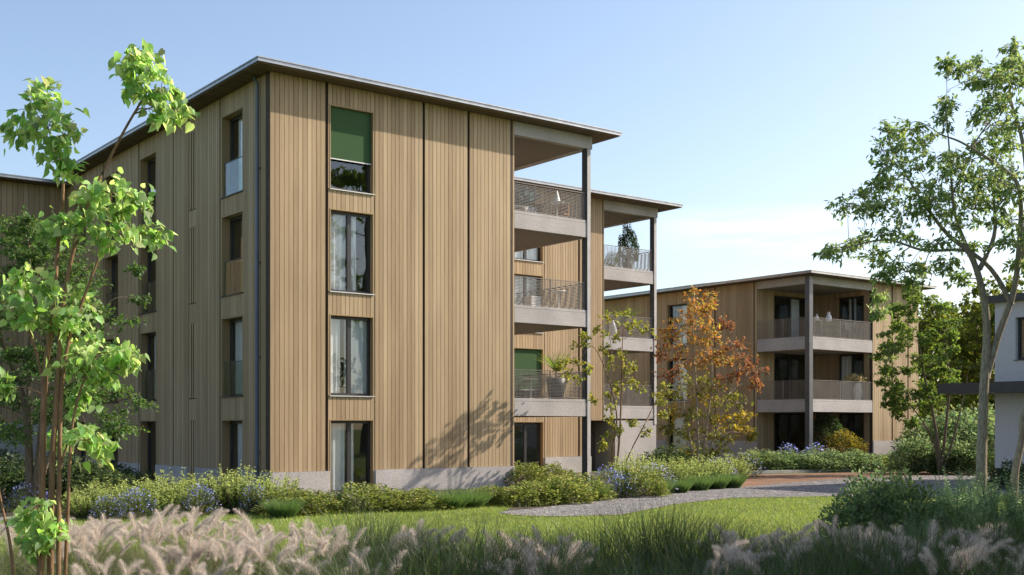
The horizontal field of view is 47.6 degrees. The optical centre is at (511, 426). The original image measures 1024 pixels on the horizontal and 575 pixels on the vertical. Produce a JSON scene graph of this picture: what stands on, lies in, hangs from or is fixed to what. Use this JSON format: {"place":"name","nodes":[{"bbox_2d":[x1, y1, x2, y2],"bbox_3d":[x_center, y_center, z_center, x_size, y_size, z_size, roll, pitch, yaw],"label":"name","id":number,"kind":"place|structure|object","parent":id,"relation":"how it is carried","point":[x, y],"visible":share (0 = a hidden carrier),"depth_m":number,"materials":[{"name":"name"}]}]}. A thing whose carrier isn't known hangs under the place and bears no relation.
{"place":"outdoors","nodes":[
{"label":"outdoors","id":0,"kind":"place"},
{"bbox_2d":[0,492,1023,574],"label":"meadow grass","id":1,"kind":"structure","parent":0,"point":[635,561],"depth_m":11.35,"materials":[{"name":"plant"}]},
{"bbox_2d":[0,430,1023,565],"bbox_3d":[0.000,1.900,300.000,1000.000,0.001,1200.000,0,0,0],"label":"ground","id":2,"kind":"structure","parent":0,"point":[537,517],"depth_m":23.70,"materials":[{"name":"plant"}]},
{"bbox_2d":[0,173,155,472],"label":"apartment building","id":3,"kind":"structure","parent":2,"relation":"on","point":[36,195],"depth_m":44.87,"materials":[{"name":"wood"}]},
{"bbox_2d":[54,484,131,518],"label":"spiky shrub","id":4,"kind":"object","parent":2,"relation":"on","point":[82,508],"visible":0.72,"depth_m":23.89,"materials":[{"name":"green plant"}]},
{"bbox_2d":[112,486,156,519],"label":"flowering shrub","id":5,"kind":"object","parent":2,"relation":"on","point":[144,505],"visible":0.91,"depth_m":23.74,"materials":[{"name":"purple plant"}]},
{"bbox_2d":[115,476,199,516],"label":"spiky shrub","id":6,"kind":"object","parent":2,"relation":"on","point":[169,499],"visible":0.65,"depth_m":24.55,"materials":[{"name":"green plant"}]},
{"bbox_2d":[180,482,221,516],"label":"flowering shrub","id":7,"kind":"object","parent":2,"relation":"on","point":[202,502],"visible":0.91,"depth_m":24.55,"materials":[{"name":"purple plant"}]},
{"bbox_2d":[256,495,308,517],"bbox_3d":[-4.774,1.644,24.191,1.159,0.511,1.163,0,0,32],"label":"grassy mound","id":8,"kind":"object","parent":2,"relation":"on","point":[289,509],"visible":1,"depth_m":24.00,"materials":[{"name":"green plant"}]},
{"bbox_2d":[250,485,330,514],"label":"round shrub","id":9,"kind":"object","parent":2,"relation":"on","point":[288,493],"visible":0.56,"depth_m":25.02,"materials":[{"name":"green plant"}]},
{"bbox_2d":[285,488,349,514],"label":"round shrub","id":10,"kind":"object","parent":2,"relation":"on","point":[331,500],"visible":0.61,"depth_m":25.21,"materials":[{"name":"green plant"}]},
{"bbox_2d":[59,55,622,494],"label":"apartment building","id":11,"kind":"structure","parent":2,"relation":"on","point":[337,307],"depth_m":34.49,"materials":[{"name":"wood"}]},
{"bbox_2d":[104,253,117,321],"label":"window","id":12,"kind":"structure","parent":11,"relation":"in","point":[108,261],"depth_m":42.22,"materials":[{"name":"black glass"}]},
{"bbox_2d":[140,420,155,480],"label":"window","id":13,"kind":"structure","parent":11,"relation":"in","point":[145,438],"depth_m":39.34,"materials":[{"name":"black glass"}]},
{"bbox_2d":[139,244,156,314],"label":"window","id":14,"kind":"structure","parent":11,"relation":"in","point":[145,257],"depth_m":39.34,"materials":[{"name":"black glass"}]},
{"bbox_2d":[140,330,156,400],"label":"window","id":15,"kind":"structure","parent":11,"relation":"in","point":[145,338],"depth_m":39.32,"materials":[{"name":"black glass"}]},
{"bbox_2d":[140,151,156,227],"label":"window","id":16,"kind":"structure","parent":11,"relation":"in","point":[145,163],"depth_m":39.30,"materials":[{"name":"black glass"}]},
{"bbox_2d":[220,315,243,397],"bbox_3d":[-7.914,-2.004,33.487,0.450,2.312,1.492,0,0,-38],"label":"window","id":17,"kind":"structure","parent":11,"relation":"in","point":[227,361],"depth_m":33.98,"materials":[{"name":"black glass"}]},
{"bbox_2d":[220,210,243,297],"bbox_3d":[-7.914,-4.954,33.487,0.451,2.352,1.492,0,0,-38],"label":"window","id":18,"kind":"structure","parent":11,"relation":"in","point":[227,221],"depth_m":34.00,"materials":[{"name":"black glass"}]},
{"bbox_2d":[220,107,243,198],"bbox_3d":[-7.915,-7.854,33.486,0.448,2.392,1.492,0,0,-38],"label":"window","id":19,"kind":"structure","parent":11,"relation":"in","point":[227,121],"depth_m":33.97,"materials":[{"name":"grey glass"}]},
{"bbox_2d":[221,419,243,482],"bbox_3d":[-7.898,0.839,33.498,0.410,2.078,1.470,0,0,-38],"label":"window","id":20,"kind":"structure","parent":11,"relation":"in","point":[226,425],"depth_m":33.98,"materials":[{"name":"black glass"}]},
{"bbox_2d":[327,208,374,294],"bbox_3d":[-4.628,-4.954,33.059,1.452,2.352,0.358,0,0,-38],"label":"window","id":21,"kind":"structure","parent":11,"relation":"in","point":[337,216],"depth_m":33.09,"materials":[{"name":"clear glass"}]},
{"bbox_2d":[330,419,373,492],"bbox_3d":[-4.642,0.839,33.076,1.430,2.078,0.324,0,0,-38],"label":"window","id":22,"kind":"structure","parent":11,"relation":"in","point":[337,426],"depth_m":33.08,"materials":[{"name":"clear glass"}]},
{"bbox_2d":[329,314,374,396],"bbox_3d":[-4.630,-2.004,33.061,1.452,2.312,0.363,0,0,-38],"label":"window","id":23,"kind":"structure","parent":11,"relation":"in","point":[358,330],"depth_m":33.31,"materials":[{"name":"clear glass"}]},
{"bbox_2d":[329,104,374,194],"bbox_3d":[-4.612,-7.854,33.038,1.452,2.392,0.305,0,0,-38],"label":"window","id":24,"kind":"structure","parent":11,"relation":"in","point":[351,129],"depth_m":33.09,"materials":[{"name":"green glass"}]},
{"bbox_2d":[527,350,578,398],"bbox_3d":[1.537,-1.782,38.994,2.596,1.764,2.808,0,0,30],"label":"potted palm","id":25,"kind":"object","parent":11,"relation":"on","point":[552,365],"visible":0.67,"depth_m":38.62,"materials":[{"name":"green plant"}]},
{"bbox_2d":[0,471,691,515],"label":"planting bed","id":26,"kind":"object","parent":2,"relation":"on","point":[513,507],"visible":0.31,"depth_m":29.72,"materials":[{"name":"soil"}]},
{"bbox_2d":[0,452,61,506],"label":"leafy shrub","id":27,"kind":"object","parent":26,"relation":"on","point":[10,475],"visible":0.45,"depth_m":27.24,"materials":[{"name":"green plant"}]},
{"bbox_2d":[10,453,120,501],"bbox_3d":[-10.975,1.234,28.469,2.836,1.359,2.902,0,0,-9],"label":"leafy shrub","id":28,"kind":"object","parent":26,"relation":"on","point":[74,467],"visible":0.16,"depth_m":28.04,"materials":[{"name":"green plant"}]},
{"bbox_2d":[0,204,158,510],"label":"maple tree","id":29,"kind":"object","parent":26,"relation":"on","point":[23,435],"visible":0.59,"depth_m":25.50,"materials":[{"name":"green plant"}]},
{"bbox_2d":[46,458,139,504],"bbox_3d":[-10.086,1.305,28.017,2.167,1.213,2.191,0,0,-41],"label":"leafy shrub","id":30,"kind":"object","parent":26,"relation":"on","point":[75,476],"visible":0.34,"depth_m":27.66,"materials":[{"name":"green plant"}]},
{"bbox_2d":[73,474,160,514],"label":"spiky shrub","id":31,"kind":"object","parent":26,"relation":"on","point":[122,486],"visible":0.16,"depth_m":24.91,"materials":[{"name":"green plant"}]},
{"bbox_2d":[132,467,221,512],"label":"shrub","id":32,"kind":"object","parent":26,"relation":"on","point":[171,479],"visible":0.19,"depth_m":25.50,"materials":[{"name":"green plant"}]},
{"bbox_2d":[197,460,279,512],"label":"leafy shrub","id":33,"kind":"object","parent":26,"relation":"on","point":[229,503],"visible":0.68,"depth_m":25.40,"materials":[{"name":"green plant"}]},
{"bbox_2d":[232,470,300,511],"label":"shrub","id":34,"kind":"object","parent":26,"relation":"on","point":[272,487],"visible":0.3,"depth_m":25.67,"materials":[{"name":"green plant"}]},
{"bbox_2d":[490,482,554,505],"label":"round shrub","id":35,"kind":"object","parent":26,"relation":"on","point":[516,496],"visible":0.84,"depth_m":27.73,"materials":[{"name":"green plant"}]},
{"bbox_2d":[504,460,551,485],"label":"round shrub","id":36,"kind":"object","parent":26,"relation":"on","point":[523,470],"visible":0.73,"depth_m":36.31,"materials":[{"name":"green plant"}]},
{"bbox_2d":[506,477,573,505],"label":"round shrub","id":37,"kind":"object","parent":26,"relation":"on","point":[535,485],"visible":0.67,"depth_m":28.14,"materials":[{"name":"green plant"}]},
{"bbox_2d":[525,473,598,504],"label":"round shrub","id":38,"kind":"object","parent":26,"relation":"on","point":[566,480],"visible":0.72,"depth_m":28.51,"materials":[{"name":"green plant"}]},
{"bbox_2d":[565,472,617,500],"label":"round shrub","id":39,"kind":"object","parent":26,"relation":"on","point":[593,483],"visible":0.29,"depth_m":29.81,"materials":[{"name":"green plant"}]},
{"bbox_2d":[552,308,672,479],"bbox_3d":[3.191,-0.926,36.475,3.884,5.651,1.688,0,0,0],"label":"young tree","id":40,"kind":"object","parent":26,"relation":"on","point":[616,428],"visible":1,"depth_m":36.57,"materials":[{"name":"green plant"}]},
{"bbox_2d":[605,450,665,488],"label":"spiky shrub","id":41,"kind":"object","parent":26,"relation":"on","point":[627,469],"visible":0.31,"depth_m":33.99,"materials":[{"name":"green plant"}]},
{"bbox_2d":[615,465,671,496],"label":"round shrub","id":42,"kind":"object","parent":26,"relation":"on","point":[645,476],"visible":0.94,"depth_m":31.21,"materials":[{"name":"green plant"}]},
{"bbox_2d":[640,442,696,470],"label":"leafy shrub","id":43,"kind":"object","parent":26,"relation":"on","point":[671,454],"visible":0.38,"depth_m":44.75,"materials":[{"name":"green plant"}]},
{"bbox_2d":[331,480,397,512],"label":"round shrub","id":44,"kind":"object","parent":2,"relation":"on","point":[375,488],"visible":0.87,"depth_m":25.74,"materials":[{"name":"green plant"}]},
{"bbox_2d":[361,486,427,511],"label":"round shrub","id":45,"kind":"object","parent":2,"relation":"on","point":[395,490],"visible":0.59,"depth_m":26.04,"materials":[{"name":"green plant"}]},
{"bbox_2d":[386,485,454,510],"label":"round shrub","id":46,"kind":"object","parent":2,"relation":"on","point":[428,492],"visible":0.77,"depth_m":26.27,"materials":[{"name":"green plant"}]},
{"bbox_2d":[422,487,479,509],"bbox_3d":[-1.413,1.626,26.794,1.530,0.547,1.524,0,0,13],"label":"grassy mound","id":47,"kind":"object","parent":2,"relation":"on","point":[457,501],"visible":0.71,"depth_m":26.52,"materials":[{"name":"green plant"}]},
{"bbox_2d":[514,176,683,471],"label":"apartment building","id":48,"kind":"structure","parent":2,"relation":"on","point":[544,440],"depth_m":48.94,"materials":[{"name":"wood"}]},
{"bbox_2d":[514,422,542,467],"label":"window","id":49,"kind":"structure","parent":48,"relation":"in","point":[540,424],"depth_m":47.15,"materials":[{"name":"clear glass"}]},
{"bbox_2d":[514,347,542,397],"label":"window","id":50,"kind":"structure","parent":48,"relation":"in","point":[521,360],"depth_m":46.80,"materials":[{"name":"green glass"}]},
{"bbox_2d":[514,203,543,262],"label":"window","id":51,"kind":"structure","parent":48,"relation":"in","point":[536,254],"depth_m":47.09,"materials":[{"name":"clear glass"}]},
{"bbox_2d":[616,220,639,268],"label":"potted bamboo","id":52,"kind":"object","parent":48,"relation":"on","point":[624,239],"visible":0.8,"depth_m":51.07,"materials":[{"name":"green plant"}]},
{"bbox_2d":[650,285,769,465],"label":"autumn tree","id":53,"kind":"object","parent":2,"relation":"on","point":[736,373],"visible":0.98,"depth_m":43.36,"materials":[{"name":"orange plant"}]},
{"bbox_2d":[604,270,936,464],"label":"apartment building","id":54,"kind":"structure","parent":2,"relation":"on","point":[808,372],"depth_m":58.60,"materials":[{"name":"wood"}]},
{"bbox_2d":[774,294,804,336],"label":"window","id":55,"kind":"structure","parent":54,"relation":"in","point":[793,302],"depth_m":59.24,"materials":[{"name":"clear glass"}]},
{"bbox_2d":[801,412,845,452],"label":"potted shrub","id":56,"kind":"object","parent":54,"relation":"on","point":[834,422],"visible":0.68,"depth_m":56.48,"materials":[{"name":"green plant"}]},
{"bbox_2d":[822,428,868,461],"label":"potted shrub","id":57,"kind":"object","parent":54,"relation":"on","point":[846,435],"visible":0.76,"depth_m":55.22,"materials":[{"name":"yellow plant"}]},
{"bbox_2d":[837,353,863,399],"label":"window","id":58,"kind":"structure","parent":54,"relation":"in","point":[847,359],"depth_m":59.25,"materials":[{"name":"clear glass"}]},
{"bbox_2d":[812,475,895,546],"bbox_3d":[4.962,1.302,16.793,1.227,1.220,1.245,0,0,-1],"label":"leafy shrub","id":59,"kind":"object","parent":2,"relation":"on","point":[851,511],"visible":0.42,"depth_m":16.67,"materials":[{"name":"green plant"}]},
{"bbox_2d":[835,461,925,536],"bbox_3d":[5.458,1.206,17.169,1.500,1.418,1.521,0,0,5],"label":"leafy shrub","id":60,"kind":"object","parent":2,"relation":"on","point":[875,485],"visible":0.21,"depth_m":17.08,"materials":[{"name":"green plant"}]},
{"bbox_2d":[867,285,968,474],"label":"maple tree","id":61,"kind":"object","parent":2,"relation":"on","point":[888,349],"visible":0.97,"depth_m":45.16,"materials":[{"name":"green plant"}]},
{"bbox_2d":[918,297,988,423],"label":"leafy tree","id":62,"kind":"object","parent":2,"relation":"on","point":[924,327],"visible":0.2,"depth_m":71.36,"materials":[{"name":"green plant"}]},
{"bbox_2d":[918,301,994,428],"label":"leafy tree","id":63,"kind":"object","parent":2,"relation":"on","point":[967,314],"visible":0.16,"depth_m":69.66,"materials":[{"name":"green plant"}]},
{"bbox_2d":[930,274,1023,415],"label":"leafy tree","id":64,"kind":"object","parent":2,"relation":"on","point":[963,340],"visible":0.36,"depth_m":67.74,"materials":[{"name":"green plant"}]},
{"bbox_2d":[937,293,1023,483],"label":"white house","id":65,"kind":"structure","parent":2,"relation":"on","point":[1006,387],"depth_m":37.60,"materials":[{"name":"paint"}]},
{"label":"planting bed","id":66,"kind":"structure","parent":2,"relation":"on","visible":0},
{"bbox_2d":[3,518,143,574],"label":"grass clump","id":67,"kind":"object","parent":66,"relation":"on","point":[92,525],"visible":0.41,"depth_m":13.03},
{"bbox_2d":[0,520,152,574],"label":"grass clump","id":68,"kind":"object","parent":66,"relation":"on","point":[107,537],"visible":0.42,"depth_m":11.85,"materials":[{"name":"plant"}]},
{"bbox_2d":[0,38,200,574],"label":"young tree","id":69,"kind":"object","parent":66,"relation":"on","point":[42,532],"visible":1,"depth_m":10.94,"materials":[{"name":"green plant"}]},
{"bbox_2d":[5,523,208,574],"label":"grass clump","id":70,"kind":"object","parent":66,"relation":"on","point":[84,538],"visible":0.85,"depth_m":11.55,"materials":[{"name":"plant"}]},
{"bbox_2d":[57,548,187,574],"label":"grass clump","id":71,"kind":"object","parent":66,"relation":"on","point":[92,563],"visible":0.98,"depth_m":10.53,"materials":[{"name":"plant"}]},
{"bbox_2d":[71,516,208,574],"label":"grass clump","id":72,"kind":"object","parent":66,"relation":"on","point":[149,532],"visible":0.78,"depth_m":12.98,"materials":[{"name":"plant"}]},
{"bbox_2d":[118,543,190,574],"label":"grass clump","id":73,"kind":"object","parent":66,"relation":"on","point":[157,560],"visible":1,"depth_m":10.58,"materials":[{"name":"plant"}]},
{"bbox_2d":[87,512,223,572],"bbox_3d":[-4.436,1.459,14.004,2.006,0.883,1.948,0,0,0],"label":"grass clump","id":74,"kind":"object","parent":66,"relation":"on","point":[134,526],"visible":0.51,"depth_m":14.05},
{"bbox_2d":[132,545,232,574],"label":"grass clump","id":75,"kind":"object","parent":66,"relation":"on","point":[173,550],"visible":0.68,"depth_m":11.62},
{"bbox_2d":[100,504,282,574],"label":"grass clump","id":76,"kind":"object","parent":66,"relation":"on","point":[174,511],"visible":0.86,"depth_m":12.78,"materials":[{"name":"plant"}]},
{"bbox_2d":[118,535,278,574],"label":"grass clump","id":77,"kind":"object","parent":66,"relation":"on","point":[195,548],"visible":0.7,"depth_m":11.68,"materials":[{"name":"plant"}]},
{"bbox_2d":[168,507,296,571],"bbox_3d":[-3.234,1.419,13.888,1.996,0.963,1.891,0,0,0],"label":"grass clump","id":78,"kind":"object","parent":66,"relation":"on","point":[224,527],"visible":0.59,"depth_m":13.78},
{"bbox_2d":[168,519,301,574],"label":"grass clump","id":79,"kind":"object","parent":66,"relation":"on","point":[214,543],"visible":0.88,"depth_m":11.73,"materials":[{"name":"plant"}]},
{"bbox_2d":[187,528,297,574],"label":"grass clump","id":80,"kind":"object","parent":66,"relation":"on","point":[249,569],"visible":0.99,"depth_m":10.70,"materials":[{"name":"plant"}]},
{"bbox_2d":[217,520,376,574],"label":"grass clump","id":81,"kind":"object","parent":66,"relation":"on","point":[299,535],"visible":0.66,"depth_m":12.77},
{"bbox_2d":[220,524,374,574],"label":"grass clump","id":82,"kind":"object","parent":66,"relation":"on","point":[318,540],"visible":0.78,"depth_m":11.79,"materials":[{"name":"plant"}]},
{"bbox_2d":[265,550,329,574],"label":"grass clump","id":83,"kind":"object","parent":66,"relation":"on","point":[303,563],"visible":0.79,"depth_m":10.45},
{"bbox_2d":[259,525,432,574],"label":"grass clump","id":84,"kind":"object","parent":66,"relation":"on","point":[325,543],"visible":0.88,"depth_m":11.77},
{"bbox_2d":[459,537,556,574],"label":"grass clump","id":85,"kind":"object","parent":66,"relation":"on","point":[530,560],"visible":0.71,"depth_m":10.47,"materials":[{"name":"plant"}]},
{"bbox_2d":[690,538,774,574],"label":"grass clump","id":86,"kind":"object","parent":66,"relation":"on","point":[718,551],"visible":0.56,"depth_m":11.20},
{"bbox_2d":[688,536,861,574],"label":"grass clump","id":87,"kind":"object","parent":66,"relation":"on","point":[733,551],"visible":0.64,"depth_m":10.93,"materials":[{"name":"plant"}]},
{"bbox_2d":[878,519,1016,574],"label":"grass clump","id":88,"kind":"object","parent":66,"relation":"on","point":[933,528],"visible":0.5,"depth_m":11.61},
{"bbox_2d":[898,538,1011,574],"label":"grass clump","id":89,"kind":"object","parent":66,"relation":"on","point":[963,561],"visible":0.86,"depth_m":10.19,"materials":[{"name":"plant"}]},
{"label":"planting bed","id":90,"kind":"structure","parent":2,"relation":"on","visible":0},
{"bbox_2d":[856,466,951,539],"bbox_3d":[5.707,1.230,16.782,1.432,1.367,1.411,0,0,27],"label":"leafy shrub","id":91,"kind":"object","parent":90,"relation":"on","point":[918,506],"visible":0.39,"depth_m":16.63,"materials":[{"name":"green plant"}]},
{"bbox_2d":[811,35,1023,502],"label":"tall tree","id":92,"kind":"object","parent":90,"relation":"on","point":[878,182],"visible":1,"depth_m":17.95,"materials":[{"name":"green plant"}]},
{"bbox_2d":[877,482,966,541],"bbox_3d":[5.907,1.350,16.738,1.532,1.114,1.452,0,0,16],"label":"feathery shrub","id":93,"kind":"object","parent":90,"relation":"on","point":[942,505],"visible":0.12,"depth_m":16.43,"materials":[{"name":"green plant"}]},
{"bbox_2d":[923,471,987,535],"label":"feathery shrub","id":94,"kind":"object","parent":90,"relation":"on","point":[957,496],"visible":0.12,"depth_m":16.91,"materials":[{"name":"green plant"}]},
{"bbox_2d":[922,468,1023,542],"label":"feathery shrub","id":95,"kind":"object","parent":90,"relation":"on","point":[992,495],"visible":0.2,"depth_m":16.29,"materials":[{"name":"green plant"}]},
{"bbox_2d":[953,468,1023,535],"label":"feathery shrub","id":96,"kind":"object","parent":90,"relation":"on","point":[1001,504],"visible":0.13,"depth_m":16.67,"materials":[{"name":"green plant"}]},
{"bbox_2d":[983,461,1023,538],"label":"feathery shrub","id":97,"kind":"object","parent":90,"relation":"on","point":[1010,499],"visible":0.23,"depth_m":16.48,"materials":[{"name":"green plant"}]},
{"label":"planting bed","id":98,"kind":"structure","parent":2,"relation":"on","visible":0},
{"bbox_2d":[739,449,802,470],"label":"leafy shrub","id":99,"kind":"object","parent":98,"relation":"on","point":[770,459],"visible":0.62,"depth_m":48.01,"materials":[{"name":"green plant"}]},
{"bbox_2d":[779,448,844,471],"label":"leafy shrub","id":100,"kind":"object","parent":98,"relation":"on","point":[820,458],"visible":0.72,"depth_m":48.16,"materials":[{"name":"green plant"}]},
{"bbox_2d":[803,447,862,470],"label":"leafy shrub","id":101,"kind":"object","parent":98,"relation":"on","point":[854,461],"visible":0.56,"depth_m":48.60,"materials":[{"name":"green plant"}]},
{"bbox_2d":[835,447,886,470],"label":"leafy shrub","id":102,"kind":"object","parent":98,"relation":"on","point":[865,456],"visible":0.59,"depth_m":48.86,"materials":[{"name":"green plant"}]},
{"bbox_2d":[890,404,994,465],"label":"leafy shrub","id":103,"kind":"object","parent":98,"relation":"on","point":[940,422],"visible":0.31,"depth_m":55.35,"materials":[{"name":"green plant"}]},
{"bbox_2d":[941,410,994,466],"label":"leafy shrub","id":104,"kind":"object","parent":98,"relation":"on","point":[991,435],"visible":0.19,"depth_m":53.59,"materials":[{"name":"green plant"}]},
{"bbox_2d":[0,0,1023,421],"label":"sky","id":105,"kind":"structure","parent":0,"point":[749,116],"materials":[{"name":"blue"}]},
{"bbox_2d":[499,475,1023,515],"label":"gravel path","id":106,"kind":"structure","parent":0,"point":[772,493],"depth_m":31.74,"materials":[{"name":"gravel"}]},
{"bbox_2d":[987,458,1023,488],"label":"leafy shrub","id":107,"kind":"object","parent":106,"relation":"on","point":[999,472],"visible":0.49,"depth_m":35.15,"materials":[{"name":"green plant"}]},
{"bbox_2d":[741,472,987,486],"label":"paved road","id":108,"kind":"structure","parent":0,"point":[765,479],"depth_m":43.90,"materials":[{"name":"concrete"}]},
{"bbox_2d":[886,431,946,473],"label":"leafy shrub","id":109,"kind":"object","parent":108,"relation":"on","point":[904,449],"visible":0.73,"depth_m":46.25,"materials":[{"name":"green plant"}]},
{"bbox_2d":[900,440,970,473],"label":"leafy shrub","id":110,"kind":"object","parent":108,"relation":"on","point":[925,465],"visible":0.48,"depth_m":46.12,"materials":[{"name":"green plant"}]},
{"bbox_2d":[925,437,989,473],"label":"leafy shrub","id":111,"kind":"object","parent":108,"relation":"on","point":[956,446],"visible":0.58,"depth_m":45.44,"materials":[{"name":"green plant"}]},
{"bbox_2d":[946,440,996,473],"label":"leafy shrub","id":112,"kind":"object","parent":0,"point":[991,456],"visible":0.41,"depth_m":45.34,"materials":[{"name":"green plant"}]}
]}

